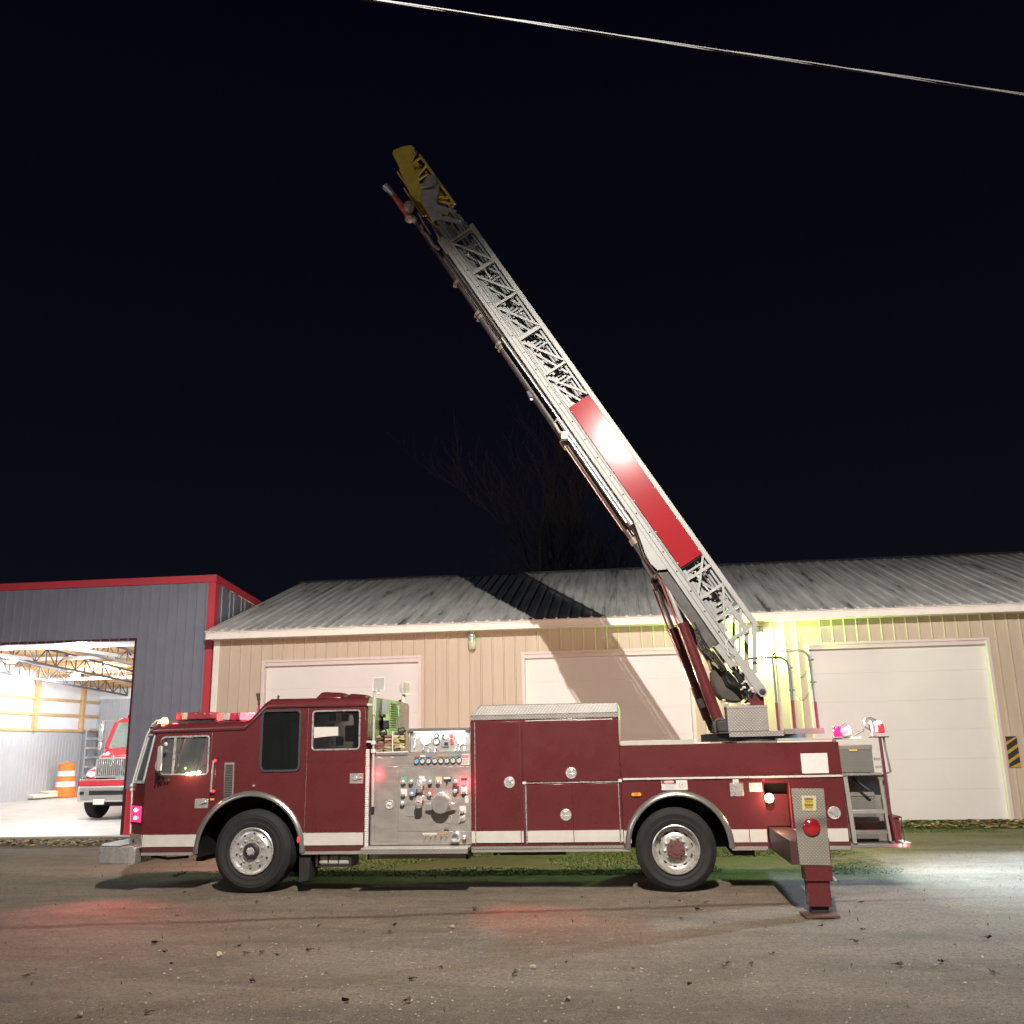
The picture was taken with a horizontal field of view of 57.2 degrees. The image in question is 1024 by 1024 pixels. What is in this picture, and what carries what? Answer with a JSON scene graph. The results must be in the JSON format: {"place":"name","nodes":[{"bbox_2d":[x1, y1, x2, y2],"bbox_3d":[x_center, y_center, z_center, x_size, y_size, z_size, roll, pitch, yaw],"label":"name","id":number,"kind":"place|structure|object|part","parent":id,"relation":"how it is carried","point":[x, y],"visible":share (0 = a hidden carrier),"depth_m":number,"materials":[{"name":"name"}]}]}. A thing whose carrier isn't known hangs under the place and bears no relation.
{"place":"outdoors","nodes":[
{"label":"outdoors","id":0,"kind":"place"},
{"bbox_2d":[0,796,128,838],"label":"floor","id":1,"kind":"structure","parent":0,"point":[61,817],"depth_m":28.01,"materials":[{"name":"concrete"}]},
{"bbox_2d":[28,790,57,798],"bbox_3d":[-19.081,11.570,38.529,1.000,0.260,1.800,-9,-16,29],"label":"folded tarp","id":2,"kind":"object","parent":1,"relation":"on","point":[49,794],"visible":0.66,"depth_m":38.07,"materials":[{"name":"white fabric"}]},
{"bbox_2d":[54,761,76,796],"bbox_3d":[-18.520,11.089,39.006,0.958,1.410,0.958,-3,-14,7],"label":"traffic drum","id":3,"kind":"object","parent":1,"relation":"on","point":[65,786],"visible":0.97,"depth_m":38.74,"materials":[{"name":"orange plastic"}]},
{"bbox_2d":[82,728,104,779],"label":"bar rack","id":4,"kind":"object","parent":1,"relation":"on","point":[85,748],"visible":0.52,"depth_m":41.47,"materials":[{"name":"silver metal"}]},
{"bbox_2d":[77,715,128,817],"bbox_3d":[-11.483,8.445,31.653,2.500,3.099,7.680,-3,-14,7],"label":"fire engine","id":5,"kind":"object","parent":1,"relation":"on","point":[100,790],"visible":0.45,"depth_m":28.13,"materials":[{"name":"red paint"},{"name":"rubber"},{"name":"chrome"}]},
{"bbox_2d":[0,820,1023,1023],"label":"ground","id":6,"kind":"structure","parent":0,"point":[84,943],"depth_m":9.08,"materials":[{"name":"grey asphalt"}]},
{"bbox_2d":[0,838,128,846],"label":"leaf litter","id":7,"kind":"object","parent":6,"relation":"on","point":[21,842],"visible":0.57,"depth_m":21.75,"materials":[{"name":"brown plant"}]},
{"bbox_2d":[0,574,261,834],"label":"open bay building","id":8,"kind":"structure","parent":6,"relation":"on","point":[139,651],"depth_m":25.40,"materials":[{"name":"metal"}]},
{"bbox_2d":[4,650,16,662],"bbox_3d":[-16.658,4.532,31.291,0.400,0.992,0.400,-3,-14,7],"label":"bay lamp","id":9,"kind":"object","parent":8,"relation":"hanging from","point":[6,660],"visible":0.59,"depth_m":31.07,"materials":[{"name":"white paint"}]},
{"bbox_2d":[0,644,133,650],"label":"raised door panel","id":10,"kind":"structure","parent":8,"relation":"in","point":[117,645],"depth_m":26.41,"materials":[{"name":"white metal"}]},
{"bbox_2d":[0,641,134,648],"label":"raised door panel","id":11,"kind":"structure","parent":8,"relation":"in","point":[128,642],"depth_m":25.73,"materials":[{"name":"metal"}]},
{"bbox_2d":[70,672,80,676],"bbox_3d":[-17.293,6.287,37.243,0.400,0.490,0.400,-3,-14,7],"label":"bay lamp","id":12,"kind":"object","parent":8,"relation":"hanging from","point":[74,674],"visible":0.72,"depth_m":37.08,"materials":[{"name":"white paint"}]},
{"bbox_2d":[212,951,222,956],"bbox_3d":[-2.724,4.085,8.693,0.107,0.032,0.064,2,3,29],"label":"dry leaf","id":13,"kind":"object","parent":6,"relation":"on","point":[218,953],"visible":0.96,"depth_m":8.69,"materials":[{"name":"beige plant"}]},
{"bbox_2d":[99,145,910,912],"bbox_3d":[-0.439,-0.733,13.875,11.103,11.813,4.272,-3,-14,7],"label":"ladder truck","id":14,"kind":"object","parent":6,"relation":"on","point":[281,789],"visible":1,"depth_m":12.62,"materials":[{"name":"red paint"}]},
{"bbox_3d":[-4.586,3.801,12.888,0.932,1.503,0.071,-3,-14,7],"label":"front door","id":15,"kind":"part","parent":14,"relation":"part of","materials":[{"name":"red paint"}]},
{"bbox_3d":[-3.172,3.139,12.906,0.576,0.832,0.056,-3,-14,7],"label":"crew window","id":16,"kind":"part","parent":14,"relation":"part of","materials":[{"name":"black glass"}]},
{"bbox_3d":[-2.385,3.550,12.674,0.826,1.790,0.064,-3,-14,7],"label":"crew door","id":17,"kind":"part","parent":14,"relation":"part of","materials":[{"name":"red paint"}]},
{"bbox_2d":[376,735,391,751],"bbox_3d":[-1.639,3.318,13.480,0.221,0.225,1.606,-3,-14,7],"label":"folded hose","id":18,"kind":"object","parent":14,"relation":"on","point":[384,743],"visible":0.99,"depth_m":12.73,"materials":[{"name":"fabric"}]},
{"bbox_2d":[379,729,386,736],"bbox_3d":[-1.749,3.011,12.815,0.119,0.114,0.160,-3,-14,7],"label":"hose nozzle","id":19,"kind":"object","parent":18,"relation":"on","point":[382,734],"visible":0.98,"depth_m":12.76,"materials":[{"name":"black metal"}]},
{"bbox_2d":[381,699,397,734],"bbox_3d":[-1.885,3.047,13.748,0.335,0.574,0.480,-3,-14,7],"label":"power unit","id":20,"kind":"object","parent":14,"relation":"attached to","point":[389,715],"visible":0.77,"depth_m":13.58,"materials":[{"name":"paint"}]},
{"bbox_2d":[382,720,388,728],"bbox_3d":[-1.839,3.057,13.513,0.148,0.117,0.014,-3,-14,7],"label":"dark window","id":21,"kind":"structure","parent":20,"relation":"in","point":[384,722],"depth_m":13.51,"materials":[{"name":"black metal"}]},
{"bbox_2d":[393,732,405,750],"bbox_3d":[-1.422,3.288,13.458,0.183,0.260,1.609,-3,-14,7],"label":"folded hose","id":22,"kind":"object","parent":14,"relation":"on","point":[399,743],"visible":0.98,"depth_m":12.70,"materials":[{"name":"yellow fabric"}]},
{"bbox_2d":[398,727,405,734],"bbox_3d":[-1.495,2.986,12.789,0.119,0.114,0.160,-3,-14,7],"label":"hose nozzle","id":23,"kind":"object","parent":22,"relation":"on","point":[401,732],"visible":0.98,"depth_m":12.72,"materials":[{"name":"black metal"}]},
{"bbox_3d":[-0.173,3.557,12.391,0.628,1.538,0.028,-3,-14,7],"label":"compartment door","id":24,"kind":"part","parent":14,"relation":"part of","materials":[{"name":"red paint"}]},
{"bbox_3d":[0.493,3.917,12.217,0.598,0.728,0.028,-3,-14,7],"label":"compartment door","id":25,"kind":"part","parent":14,"relation":"part of","materials":[{"name":"red paint"}]},
{"bbox_3d":[0.770,3.142,12.372,1.268,0.776,0.028,-3,-14,7],"label":"compartment door","id":26,"kind":"part","parent":14,"relation":"part of","materials":[{"name":"red paint"}]},
{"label":"compartment door","id":27,"kind":"part","parent":14,"relation":"part of","materials":[{"name":"red paint"}]},
{"bbox_2d":[389,349,628,572],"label":"bare tree","id":28,"kind":"object","parent":6,"relation":"on","point":[541,563],"visible":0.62,"depth_m":47.17,"materials":[{"name":"brown plant"}]},
{"bbox_2d":[5,834,1020,1011],"bbox_3d":[1.541,4.849,12.132,17.877,0.050,13.503,-3,-14,7],"label":"gravel debris","id":29,"kind":"object","parent":6,"relation":"on","point":[475,893],"visible":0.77,"depth_m":10.20,"materials":[{"name":"grey gravel"}]},
{"bbox_2d":[499,428,638,571],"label":"bare tree","id":30,"kind":"object","parent":6,"relation":"on","point":[574,514],"visible":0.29,"depth_m":46.48,"materials":[{"name":"brown plant"}]},
{"bbox_2d":[204,551,1023,820],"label":"metal building","id":31,"kind":"structure","parent":6,"relation":"on","point":[921,658],"depth_m":23.09,"materials":[{"name":"beige metal"}]},
{"bbox_2d":[265,662,417,728],"bbox_3d":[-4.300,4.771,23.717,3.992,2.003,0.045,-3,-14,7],"label":"overhead door","id":32,"kind":"structure","parent":31,"relation":"in","point":[289,682],"depth_m":23.82,"materials":[{"name":"white metal"}]},
{"bbox_2d":[468,631,475,649],"bbox_3d":[-0.996,3.134,23.407,0.210,0.595,0.243,-3,-14,7],"label":"jar lamp","id":33,"kind":"object","parent":31,"relation":"attached to","point":[471,641],"visible":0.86,"depth_m":23.30,"materials":[{"name":"glass"}]},
{"bbox_2d":[525,654,692,740],"bbox_3d":[2.350,5.475,22.705,4.000,4.121,0.100,-3,-14,7],"label":"overhead door","id":34,"kind":"structure","parent":31,"relation":"in","point":[651,693],"depth_m":22.93,"materials":[{"name":"white metal"}]},
{"bbox_2d":[757,626,764,648],"bbox_3d":[5.948,3.005,22.537,0.250,0.550,0.260,-3,-14,7],"label":"wall pack lamp","id":35,"kind":"object","parent":31,"relation":"attached to","point":[760,639],"visible":0.71,"depth_m":22.43,"materials":[{"name":"metal"}]},
{"bbox_2d":[809,645,1008,820],"bbox_3d":[9.166,5.139,21.916,4.040,4.121,0.100,-3,-14,7],"label":"overhead door","id":36,"kind":"structure","parent":31,"relation":"in","point":[934,705],"depth_m":21.90,"materials":[{"name":"white metal"}]},
{"bbox_2d":[1005,736,1020,766],"bbox_3d":[11.390,5.450,21.359,0.250,0.686,0.017,-3,-14,7],"label":"hazard board","id":37,"kind":"object","parent":31,"relation":"attached to","point":[1012,751],"visible":1,"depth_m":21.35,"materials":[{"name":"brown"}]},
{"bbox_2d":[799,910,840,918],"bbox_3d":[3.299,4.315,10.073,0.360,0.022,0.300,-3,-13,2],"label":"outrigger pad","id":38,"kind":"object","parent":6,"relation":"on","point":[810,915],"visible":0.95,"depth_m":9.99,"materials":[{"name":"brown wood"}]},
{"bbox_2d":[900,818,1023,829],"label":"leaf litter","id":39,"kind":"object","parent":6,"relation":"on","point":[1015,823],"visible":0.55,"depth_m":19.93,"materials":[{"name":"brown plant"}]},
{"bbox_2d":[0,0,1023,601],"label":"sky","id":40,"kind":"structure","parent":0,"point":[795,291],"materials":[{"name":"black"}]},
{"bbox_2d":[172,820,1023,876],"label":"grass","id":41,"kind":"structure","parent":0,"point":[487,870],"depth_m":14.72,"materials":[{"name":"green plant"}]},
{"bbox_2d":[363,0,1023,95],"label":"overhead cable","id":42,"kind":"object","parent":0,"point":[689,46],"visible":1,"depth_m":6.08,"materials":[{"name":"grey plastic"}]}
]}

